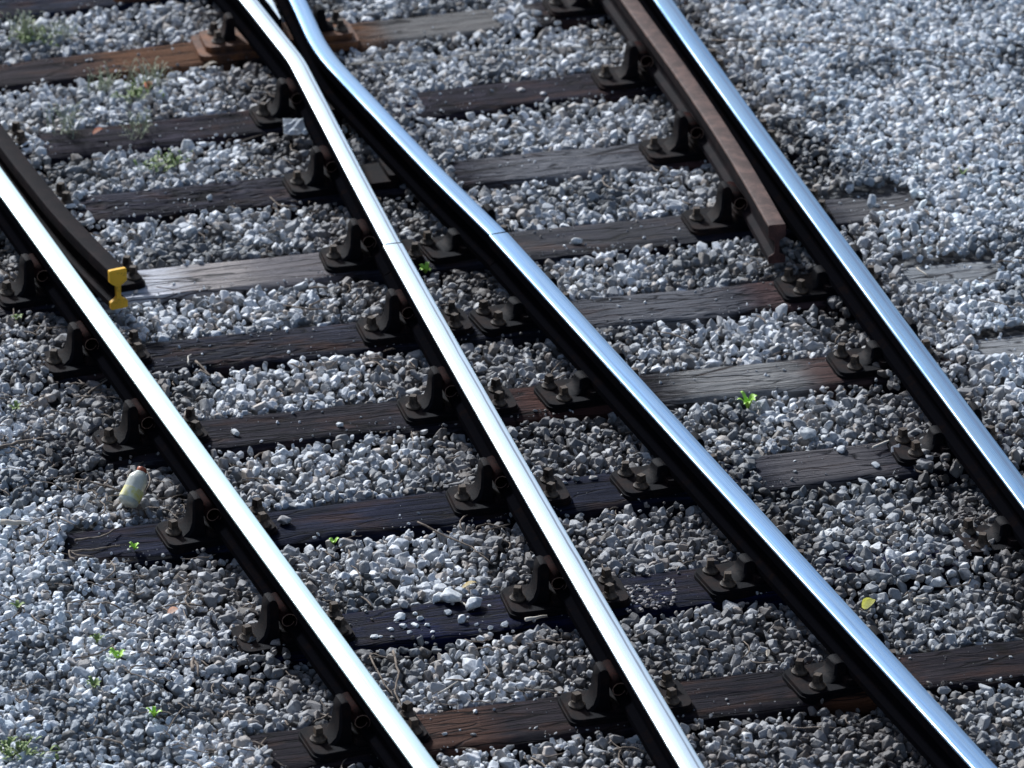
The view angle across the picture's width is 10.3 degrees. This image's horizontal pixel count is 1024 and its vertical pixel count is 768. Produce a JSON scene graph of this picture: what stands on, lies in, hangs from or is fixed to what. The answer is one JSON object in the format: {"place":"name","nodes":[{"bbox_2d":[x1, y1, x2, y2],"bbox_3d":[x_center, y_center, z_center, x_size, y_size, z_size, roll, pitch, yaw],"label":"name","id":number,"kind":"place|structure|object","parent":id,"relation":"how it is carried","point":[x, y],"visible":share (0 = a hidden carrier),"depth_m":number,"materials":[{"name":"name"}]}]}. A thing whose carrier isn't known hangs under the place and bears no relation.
{"place":"outdoors","nodes":[
{"label":"outdoors","id":0,"kind":"place"},
{"bbox_2d":[0,0,1023,767],"bbox_3d":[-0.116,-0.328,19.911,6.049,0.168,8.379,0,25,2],"label":"ballast","id":1,"kind":"structure","parent":0,"point":[972,602],"depth_m":19.17,"materials":[{"name":"gravel"}]},
{"bbox_2d":[9,400,20,409],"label":"seedling","id":2,"kind":"object","parent":1,"relation":"on","point":[16,405],"visible":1,"depth_m":19.03,"materials":[{"name":"green plant"}]},
{"bbox_2d":[1,519,30,525],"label":"twig","id":3,"kind":"object","parent":1,"relation":"on","point":[9,522],"visible":1,"depth_m":18.18,"materials":[{"name":"wood"}]},
{"bbox_2d":[10,600,24,608],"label":"seedling","id":4,"kind":"object","parent":1,"relation":"on","point":[16,604],"visible":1,"depth_m":17.67,"materials":[{"name":"green plant"}]},
{"bbox_2d":[0,9,42,38],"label":"grass tuft","id":5,"kind":"object","parent":1,"relation":"on","point":[23,21],"visible":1,"depth_m":22.10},
{"bbox_2d":[0,734,60,761],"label":"weed","id":6,"kind":"object","parent":1,"relation":"on","point":[19,746],"visible":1,"depth_m":16.84,"materials":[{"name":"green plant"}]},
{"bbox_2d":[7,19,61,46],"bbox_3d":[-1.840,-1.365,22.090,0.220,0.031,0.234,4,26,9],"label":"weed","id":7,"kind":"object","parent":1,"relation":"on","point":[38,37],"visible":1,"depth_m":22.07,"materials":[{"name":"green plant"}]},
{"bbox_2d":[0,432,85,448],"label":"twig","id":8,"kind":"object","parent":1,"relation":"on","point":[20,441],"visible":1,"depth_m":18.76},
{"bbox_2d":[38,18,79,41],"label":"grass tuft","id":9,"kind":"object","parent":1,"relation":"on","point":[57,31],"visible":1,"depth_m":22.07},
{"bbox_2d":[46,101,84,138],"bbox_3d":[-1.666,-0.988,21.184,0.149,0.110,0.178,-2,26,-4],"label":"grass tuft","id":10,"kind":"object","parent":1,"relation":"on","point":[69,125],"visible":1,"depth_m":21.19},
{"bbox_2d":[75,379,106,405],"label":"twig","id":11,"kind":"object","parent":1,"relation":"on","point":[80,400],"visible":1,"depth_m":19.18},
{"bbox_2d":[86,676,101,687],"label":"seedling","id":12,"kind":"object","parent":1,"relation":"on","point":[95,681],"visible":1,"depth_m":17.20,"materials":[{"name":"green plant"}]},
{"bbox_2d":[89,633,104,642],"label":"seedling","id":13,"kind":"object","parent":1,"relation":"on","point":[97,637],"visible":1,"depth_m":17.48,"materials":[{"name":"green plant"}]},
{"bbox_2d":[87,61,122,92],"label":"grass tuft","id":14,"kind":"object","parent":1,"relation":"on","point":[102,81],"visible":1,"depth_m":21.58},
{"bbox_2d":[0,0,213,34],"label":"sleeper","id":15,"kind":"object","parent":1,"relation":"on","point":[68,8],"visible":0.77,"depth_m":22.38,"materials":[{"name":"wood"}]},
{"bbox_2d":[113,0,149,2],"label":"crossing casting","id":16,"kind":"object","parent":15,"relation":"on","point":[123,1],"visible":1,"depth_m":22.41,"materials":[{"name":"metal"}]},
{"bbox_2d":[109,647,124,658],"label":"seedling","id":17,"kind":"object","parent":1,"relation":"on","point":[116,653],"visible":1,"depth_m":17.37,"materials":[{"name":"green plant"}]},
{"bbox_2d":[119,466,146,507],"bbox_3d":[-1.222,0.332,18.388,0.073,0.072,0.131,12,68,24],"label":"plastic bottle","id":18,"kind":"object","parent":1,"relation":"on","point":[131,494],"visible":1,"depth_m":18.36,"materials":[{"name":"plastic"}]},
{"bbox_2d":[110,79,164,103],"bbox_3d":[-1.434,-1.109,21.529,0.197,0.030,0.190,-21,32,-36],"label":"weed","id":19,"kind":"object","parent":1,"relation":"on","point":[139,90],"visible":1,"depth_m":21.53,"materials":[{"name":"green plant"}]},
{"bbox_2d":[124,56,175,90],"bbox_3d":[-1.383,-1.183,21.625,0.173,0.104,0.233,-10,27,-19],"label":"grass tuft","id":20,"kind":"object","parent":1,"relation":"on","point":[155,75],"visible":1,"depth_m":21.64,"materials":[{"name":"plant"}]},
{"bbox_2d":[147,706,161,717],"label":"seedling","id":21,"kind":"object","parent":1,"relation":"on","point":[153,712],"visible":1,"depth_m":17.01,"materials":[{"name":"green plant"}]},
{"bbox_2d":[133,148,192,171],"bbox_3d":[-1.294,-0.824,20.954,0.215,0.032,0.205,1,26,4],"label":"weed","id":22,"kind":"object","parent":1,"relation":"on","point":[172,160],"visible":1,"depth_m":20.96,"materials":[{"name":"green plant"}]},
{"bbox_2d":[167,606,178,613],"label":"fallen leaf","id":23,"kind":"object","parent":1,"relation":"on","point":[172,609],"visible":1,"depth_m":17.70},
{"bbox_2d":[190,656,198,676],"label":"twig","id":24,"kind":"object","parent":1,"relation":"on","point":[193,660],"visible":1,"depth_m":17.36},
{"bbox_2d":[195,360,210,375],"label":"twig","id":25,"kind":"object","parent":1,"relation":"on","point":[203,368],"visible":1,"depth_m":19.31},
{"bbox_2d":[283,118,307,134],"bbox_3d":[-0.800,-0.962,21.123,0.105,0.046,0.074,-3,26,-4],"label":"paper scrap","id":26,"kind":"object","parent":1,"relation":"on","point":[295,126],"visible":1,"depth_m":21.12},
{"bbox_2d":[0,0,720,104],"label":"sleeper","id":27,"kind":"object","parent":1,"relation":"on","point":[19,77],"visible":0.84,"depth_m":21.94,"materials":[{"name":"wood"}]},
{"bbox_2d":[191,4,358,61],"bbox_3d":[-0.921,-1.377,21.975,0.630,0.147,0.235,-6,26,-12],"label":"crossing casting","id":28,"kind":"object","parent":27,"relation":"on","point":[226,41],"visible":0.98,"depth_m":21.94,"materials":[{"name":"metal"}]},
{"bbox_2d":[257,0,281,30],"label":"crossing nose","id":29,"kind":"object","parent":28,"relation":"on","point":[269,7],"visible":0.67,"depth_m":21.85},
{"bbox_2d":[534,10,541,15],"bbox_3d":[0.101,-1.458,22.244,0.033,0.022,0.025,-6,26,-12],"label":"stone chip","id":30,"kind":"object","parent":27,"relation":"on","point":[537,13],"visible":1,"depth_m":22.24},
{"bbox_2d":[542,0,606,17],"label":"rail chair","id":31,"kind":"object","parent":27,"relation":"on","point":[563,8],"visible":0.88,"depth_m":22.25,"materials":[{"name":"metal"}]},
{"bbox_2d":[369,655,393,696],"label":"twig","id":32,"kind":"object","parent":1,"relation":"on","point":[379,674],"visible":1,"depth_m":17.33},
{"bbox_2d":[392,650,401,708],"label":"twig","id":33,"kind":"object","parent":1,"relation":"on","point":[396,665],"visible":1,"depth_m":17.32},
{"bbox_2d":[25,55,789,174],"bbox_3d":[-0.737,-0.960,21.387,3.662,0.137,0.252,-7,26,-13],"label":"sleeper","id":34,"kind":"object","parent":1,"relation":"on","point":[83,143],"visible":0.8,"depth_m":21.34,"materials":[{"name":"wood"}]},
{"bbox_2d":[7,121,29,151],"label":"rail chair","id":35,"kind":"object","parent":34,"relation":"on","point":[17,131],"visible":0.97,"depth_m":21.07,"materials":[{"name":"metal"}]},
{"bbox_2d":[114,106,162,139],"bbox_3d":[-1.396,-0.976,21.171,0.156,0.094,0.226,16,30,31],"label":"grass tuft","id":36,"kind":"object","parent":34,"relation":"on","point":[145,123],"visible":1,"depth_m":21.18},
{"bbox_2d":[249,78,342,128],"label":"rail chair","id":37,"kind":"object","parent":34,"relation":"on","point":[274,114],"visible":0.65,"depth_m":21.27,"materials":[{"name":"metal"}]},
{"bbox_2d":[591,40,727,90],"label":"rail chair","id":38,"kind":"object","parent":34,"relation":"on","point":[631,72],"visible":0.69,"depth_m":21.57,"materials":[{"name":"metal"}]},
{"bbox_2d":[0,129,838,247],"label":"sleeper","id":39,"kind":"object","parent":1,"relation":"on","point":[255,194],"visible":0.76,"depth_m":20.75,"materials":[{"name":"wood"}]},
{"bbox_2d":[53,181,77,211],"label":"rail chair","id":40,"kind":"object","parent":39,"relation":"on","point":[62,192],"visible":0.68,"depth_m":20.55,"materials":[{"name":"metal"}]},
{"bbox_2d":[282,145,406,198],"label":"rail chair","id":41,"kind":"object","parent":39,"relation":"on","point":[314,180],"visible":0.65,"depth_m":20.70,"materials":[{"name":"metal"}]},
{"bbox_2d":[639,110,780,164],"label":"rail chair","id":42,"kind":"object","parent":39,"relation":"on","point":[680,144],"visible":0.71,"depth_m":20.94,"materials":[{"name":"metal"}]},
{"bbox_2d":[638,0,1023,548],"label":"running rail","id":43,"kind":"object","parent":42,"relation":"on","point":[992,471],"visible":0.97,"depth_m":19.55,"materials":[{"name":"metal"}]},
{"bbox_2d":[419,262,430,273],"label":"seedling","id":44,"kind":"object","parent":1,"relation":"on","point":[425,268],"visible":1,"depth_m":20.08,"materials":[{"name":"green plant"}]},
{"bbox_2d":[437,681,457,694],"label":"twig","id":45,"kind":"object","parent":1,"relation":"on","point":[440,692],"visible":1,"depth_m":17.24,"materials":[{"name":"wood"}]},
{"bbox_2d":[417,521,490,562],"bbox_3d":[-0.174,0.504,18.130,0.035,0.022,0.364,-21,32,-36],"label":"twig","id":46,"kind":"object","parent":1,"relation":"on","point":[427,526],"visible":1,"depth_m":18.18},
{"bbox_2d":[455,586,467,594],"bbox_3d":[-0.158,0.651,17.814,0.023,0.026,0.044,-21,32,-36],"label":"loose stone","id":47,"kind":"object","parent":1,"relation":"on","point":[461,590],"visible":1,"depth_m":17.80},
{"bbox_2d":[0,191,930,328],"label":"sleeper","id":48,"kind":"object","parent":1,"relation":"on","point":[658,233],"visible":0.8,"depth_m":20.16,"materials":[{"name":"wood"}]},
{"bbox_2d":[0,253,144,310],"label":"rail chair","id":49,"kind":"object","parent":48,"relation":"on","point":[24,290],"visible":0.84,"depth_m":19.83,"materials":[{"name":"metal"}]},
{"bbox_2d":[0,123,127,309],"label":"check rail","id":50,"kind":"object","parent":49,"relation":"on","point":[100,269],"visible":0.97,"depth_m":20.01,"materials":[{"name":"brown metal"}]},
{"bbox_2d":[319,218,423,272],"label":"rail chair","id":51,"kind":"object","parent":48,"relation":"on","point":[352,254],"visible":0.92,"depth_m":20.08,"materials":[{"name":"metal"}]},
{"bbox_2d":[212,0,400,278],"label":"wing rail","id":52,"kind":"object","parent":51,"relation":"on","point":[267,40],"visible":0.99,"depth_m":20.95,"materials":[{"name":"metal"}]},
{"bbox_2d":[418,204,518,264],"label":"rail chair","id":53,"kind":"object","parent":48,"relation":"on","point":[448,247],"visible":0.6,"depth_m":20.15,"materials":[{"name":"metal"}]},
{"bbox_2d":[275,0,505,270],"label":"wing rail","id":54,"kind":"object","parent":53,"relation":"on","point":[437,191],"visible":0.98,"depth_m":20.76,"materials":[{"name":"metal"}]},
{"bbox_2d":[571,238,582,244],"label":"loose stone","id":55,"kind":"object","parent":48,"relation":"on","point":[576,241],"visible":1,"depth_m":20.24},
{"bbox_2d":[681,181,832,235],"bbox_3d":[0.882,-0.660,20.405,0.533,0.163,0.190,-6,26,-12],"label":"rail chair","id":56,"kind":"object","parent":48,"relation":"on","point":[722,215],"visible":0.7,"depth_m":20.35,"materials":[{"name":"metal"}]},
{"bbox_2d":[598,0,785,263],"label":"check rail","id":57,"kind":"object","parent":56,"relation":"on","point":[678,85],"visible":1,"depth_m":20.84,"materials":[{"name":"metal"}]},
{"bbox_2d":[462,581,474,587],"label":"fallen leaf","id":58,"kind":"object","parent":1,"relation":"on","point":[467,583],"visible":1,"depth_m":17.86,"materials":[{"name":"plant"}]},
{"bbox_2d":[350,46,624,64],"bbox_3d":[-0.089,-1.273,21.873,1.086,0.012,0.051,-5,26,-9],"label":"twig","id":59,"kind":"object","parent":1,"relation":"on","point":[468,54],"visible":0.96,"depth_m":21.86,"materials":[{"name":"wood"}]},
{"bbox_2d":[0,0,1023,767],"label":"twig litter","id":60,"kind":"object","parent":1,"relation":"on","point":[48,538],"visible":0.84,"depth_m":18.21,"materials":[{"name":"wood"}]},
{"bbox_2d":[0,259,1023,404],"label":"sleeper","id":61,"kind":"object","parent":1,"relation":"on","point":[670,310],"visible":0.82,"depth_m":19.63,"materials":[{"name":"wood"}]},
{"bbox_2d":[37,321,151,380],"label":"rail chair","id":62,"kind":"object","parent":61,"relation":"on","point":[72,358],"visible":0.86,"depth_m":19.32,"materials":[{"name":"metal"}]},
{"bbox_2d":[356,288,473,346],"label":"rail chair","id":63,"kind":"object","parent":61,"relation":"on","point":[389,327],"visible":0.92,"depth_m":19.54,"materials":[{"name":"metal"}]},
{"bbox_2d":[468,272,581,337],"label":"rail chair","id":64,"kind":"object","parent":61,"relation":"on","point":[510,316],"visible":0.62,"depth_m":19.61,"materials":[{"name":"metal"}]},
{"bbox_2d":[774,244,883,302],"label":"rail chair","id":65,"kind":"object","parent":61,"relation":"on","point":[813,285],"visible":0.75,"depth_m":19.82,"materials":[{"name":"metal"}]},
{"bbox_2d":[0,335,1023,491],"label":"sleeper","id":66,"kind":"object","parent":1,"relation":"on","point":[793,380],"visible":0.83,"depth_m":19.04,"materials":[{"name":"wood"}]},
{"bbox_2d":[92,398,209,461],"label":"rail chair","id":67,"kind":"object","parent":66,"relation":"on","point":[127,437],"visible":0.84,"depth_m":18.76,"materials":[{"name":"metal"}]},
{"bbox_2d":[231,429,239,435],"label":"loose stone","id":68,"kind":"object","parent":66,"relation":"on","point":[234,432],"visible":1,"depth_m":18.86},
{"bbox_2d":[397,366,518,425],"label":"rail chair","id":69,"kind":"object","parent":66,"relation":"on","point":[431,405],"visible":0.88,"depth_m":18.97,"materials":[{"name":"metal"}]},
{"bbox_2d":[534,347,644,412],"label":"rail chair","id":70,"kind":"object","parent":66,"relation":"on","point":[577,391],"visible":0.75,"depth_m":19.06,"materials":[{"name":"metal"}]},
{"bbox_2d":[826,317,941,379],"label":"rail chair","id":71,"kind":"object","parent":66,"relation":"on","point":[844,363],"visible":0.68,"depth_m":19.26,"materials":[{"name":"metal"}]},
{"bbox_2d":[54,428,1023,585],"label":"sleeper","id":72,"kind":"object","parent":1,"relation":"on","point":[370,519],"visible":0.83,"depth_m":18.36,"materials":[{"name":"wood"}]},
{"bbox_2d":[68,545,119,552],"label":"twig","id":73,"kind":"object","parent":72,"relation":"on","point":[80,550],"visible":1,"depth_m":18.05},
{"bbox_2d":[75,527,119,540],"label":"twig","id":74,"kind":"object","parent":72,"relation":"on","point":[86,538],"visible":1,"depth_m":18.14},
{"bbox_2d":[129,541,138,550],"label":"seedling","id":75,"kind":"object","parent":72,"relation":"on","point":[134,546],"visible":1,"depth_m":18.11,"materials":[{"name":"green plant"}]},
{"bbox_2d":[155,489,277,554],"bbox_3d":[-0.952,0.413,18.196,0.370,0.159,0.190,-9,27,-18],"label":"rail chair","id":76,"kind":"object","parent":72,"relation":"on","point":[192,530],"visible":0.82,"depth_m":18.14,"materials":[{"name":"metal"}]},
{"bbox_2d":[277,515,291,524],"bbox_3d":[-0.732,0.439,18.265,0.045,0.033,0.039,13,29,26],"label":"loose stone","id":77,"kind":"object","parent":72,"relation":"on","point":[283,519],"visible":1,"depth_m":18.25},
{"bbox_2d":[445,456,570,516],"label":"rail chair","id":78,"kind":"object","parent":72,"relation":"on","point":[480,495],"visible":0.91,"depth_m":18.35,"materials":[{"name":"metal"}]},
{"bbox_2d":[609,432,726,500],"bbox_3d":[0.515,0.253,18.498,0.370,0.162,0.190,-9,27,-17],"label":"rail chair","id":79,"kind":"object","parent":72,"relation":"on","point":[654,478],"visible":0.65,"depth_m":18.46,"materials":[{"name":"metal"}]},
{"bbox_2d":[836,445,845,453],"bbox_3d":[1.087,0.216,18.706,0.027,0.021,0.047,7,26,15],"label":"loose stone","id":80,"kind":"object","parent":72,"relation":"on","point":[841,449],"visible":1,"depth_m":18.69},
{"bbox_2d":[871,462,879,467],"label":"loose stone","id":81,"kind":"object","parent":72,"relation":"on","point":[875,464],"visible":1,"depth_m":18.60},
{"bbox_2d":[872,440,888,448],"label":"twig","id":82,"kind":"object","parent":72,"relation":"on","point":[879,444],"visible":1,"depth_m":18.71,"materials":[{"name":"wood"}]},
{"bbox_2d":[887,402,1003,465],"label":"rail chair","id":83,"kind":"object","parent":72,"relation":"on","point":[908,452],"visible":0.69,"depth_m":18.65,"materials":[{"name":"metal"}]},
{"bbox_2d":[148,534,1023,693],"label":"sleeper","id":84,"kind":"object","parent":1,"relation":"on","point":[364,627],"visible":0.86,"depth_m":17.69,"materials":[{"name":"wood"}]},
{"bbox_2d":[229,592,354,655],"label":"rail chair","id":85,"kind":"object","parent":84,"relation":"on","point":[266,629],"visible":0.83,"depth_m":17.49,"materials":[{"name":"metal"}]},
{"bbox_2d":[370,634,378,638],"bbox_3d":[-0.426,0.784,17.557,0.030,0.013,0.017,-6,26,-12],"label":"stone chip","id":86,"kind":"object","parent":84,"relation":"on","point":[374,636],"visible":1,"depth_m":17.55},
{"bbox_2d":[394,612,405,619],"bbox_3d":[-0.346,0.725,17.674,0.033,0.018,0.044,13,29,27],"label":"stone chip","id":87,"kind":"object","parent":84,"relation":"on","point":[400,616],"visible":1,"depth_m":17.67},
{"bbox_2d":[397,599,408,607],"bbox_3d":[-0.340,0.687,17.741,0.036,0.028,0.039,-6,26,-12],"label":"loose stone","id":88,"kind":"object","parent":84,"relation":"on","point":[402,603],"visible":1,"depth_m":17.73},
{"bbox_2d":[432,592,441,601],"bbox_3d":[-0.230,0.668,17.778,0.036,0.028,0.052,3,26,7],"label":"loose stone","id":89,"kind":"object","parent":84,"relation":"on","point":[436,597],"visible":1,"depth_m":17.76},
{"bbox_2d":[440,588,461,602],"bbox_3d":[-0.191,0.665,17.762,0.069,0.046,0.057,4,26,9],"label":"loose stone","id":90,"kind":"object","parent":84,"relation":"on","point":[449,595],"visible":1,"depth_m":17.74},
{"bbox_2d":[458,614,465,623],"bbox_3d":[-0.156,0.730,17.645,0.025,0.029,0.034,5,26,11],"label":"stone chip","id":91,"kind":"object","parent":84,"relation":"on","point":[461,618],"visible":1,"depth_m":17.63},
{"bbox_2d":[465,597,482,610],"bbox_3d":[-0.119,0.686,17.727,0.066,0.039,0.037,-19,31,-34],"label":"loose stone","id":92,"kind":"object","parent":84,"relation":"on","point":[473,603],"visible":1,"depth_m":17.71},
{"bbox_2d":[501,621,508,626],"bbox_3d":[-0.022,0.747,17.619,0.027,0.018,0.021,-6,26,-12],"label":"stone chip","id":93,"kind":"object","parent":84,"relation":"on","point":[504,623],"visible":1,"depth_m":17.61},
{"bbox_2d":[525,615,547,621],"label":"twig","id":94,"kind":"object","parent":84,"relation":"on","point":[532,618],"visible":1,"depth_m":17.63,"materials":[{"name":"wood"}]},
{"bbox_2d":[500,555,630,619],"bbox_3d":[0.167,0.613,17.744,0.390,0.165,0.190,-6,26,-11],"label":"rail chair","id":95,"kind":"object","parent":84,"relation":"on","point":[536,596],"visible":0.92,"depth_m":17.71,"materials":[{"name":"metal"}]},
{"bbox_2d":[383,243,704,767],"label":"running rail","id":96,"kind":"object","parent":95,"relation":"on","point":[659,732],"visible":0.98,"depth_m":17.90,"materials":[{"name":"metal"}]},
{"bbox_2d":[694,526,815,601],"bbox_3d":[0.772,0.547,17.869,0.370,0.166,0.190,-10,27,-19],"label":"rail chair","id":97,"kind":"object","parent":84,"relation":"on","point":[740,577],"visible":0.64,"depth_m":17.83,"materials":[{"name":"metal"}]},
{"bbox_2d":[489,232,996,767],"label":"running rail","id":98,"kind":"object","parent":97,"relation":"on","point":[889,684],"visible":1,"depth_m":17.95,"materials":[{"name":"metal"}]},
{"bbox_2d":[951,516,1022,558],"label":"rail chair","id":99,"kind":"object","parent":84,"relation":"on","point":[999,531],"visible":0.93,"depth_m":18.05,"materials":[{"name":"metal"}]},
{"bbox_2d":[228,640,1023,767],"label":"sleeper","id":100,"kind":"object","parent":1,"relation":"on","point":[502,726],"visible":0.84,"depth_m":17.14,"materials":[{"name":"wood"}]},
{"bbox_2d":[298,692,429,762],"bbox_3d":[-0.444,0.998,16.951,0.370,0.163,0.190,-9,27,-17],"label":"rail chair","id":101,"kind":"object","parent":100,"relation":"on","point":[338,736],"visible":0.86,"depth_m":16.90,"materials":[{"name":"metal"}]},
{"bbox_2d":[558,660,693,726],"bbox_3d":[0.343,0.911,17.118,0.390,0.162,0.190,-7,26,-13],"label":"rail chair","id":102,"kind":"object","parent":100,"relation":"on","point":[596,703],"visible":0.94,"depth_m":17.08,"materials":[{"name":"metal"}]},
{"bbox_2d":[782,625,905,704],"bbox_3d":[1.021,0.835,17.258,0.370,0.166,0.190,-10,27,-18],"label":"rail chair","id":103,"kind":"object","parent":100,"relation":"on","point":[830,678],"visible":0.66,"depth_m":17.22,"materials":[{"name":"metal"}]},
{"bbox_2d":[737,391,756,408],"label":"seedling","id":104,"kind":"object","parent":1,"relation":"on","point":[747,402],"visible":1,"depth_m":19.03,"materials":[{"name":"green plant"}]},
{"bbox_2d":[800,428,815,439],"bbox_3d":[0.983,0.165,18.798,0.055,0.038,0.049,-6,26,-12],"label":"loose stone","id":105,"kind":"object","parent":1,"relation":"on","point":[807,433],"visible":1,"depth_m":18.78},
{"bbox_2d":[862,597,874,608],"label":"fallen leaf","id":106,"kind":"object","parent":1,"relation":"on","point":[867,602],"visible":1,"depth_m":17.70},
{"bbox_2d":[711,39,1009,57],"bbox_3d":[1.331,-1.282,21.779,1.166,0.046,0.060,6,26,13],"label":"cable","id":107,"kind":"object","parent":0,"point":[845,43],"visible":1,"depth_m":21.81,"materials":[{"name":"rubber"}]},
{"bbox_2d":[913,597,928,602],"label":"twig","id":108,"kind":"object","parent":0,"point":[917,600],"visible":1,"depth_m":17.74,"materials":[{"name":"wood"}]},
{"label":"rail chair","id":109,"kind":"object","parent":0,"visible":0},
{"bbox_2d":[0,167,438,767],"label":"running rail","id":110,"kind":"object","parent":109,"relation":"on","point":[336,663],"visible":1,"depth_m":18.08,"materials":[{"name":"metal"}]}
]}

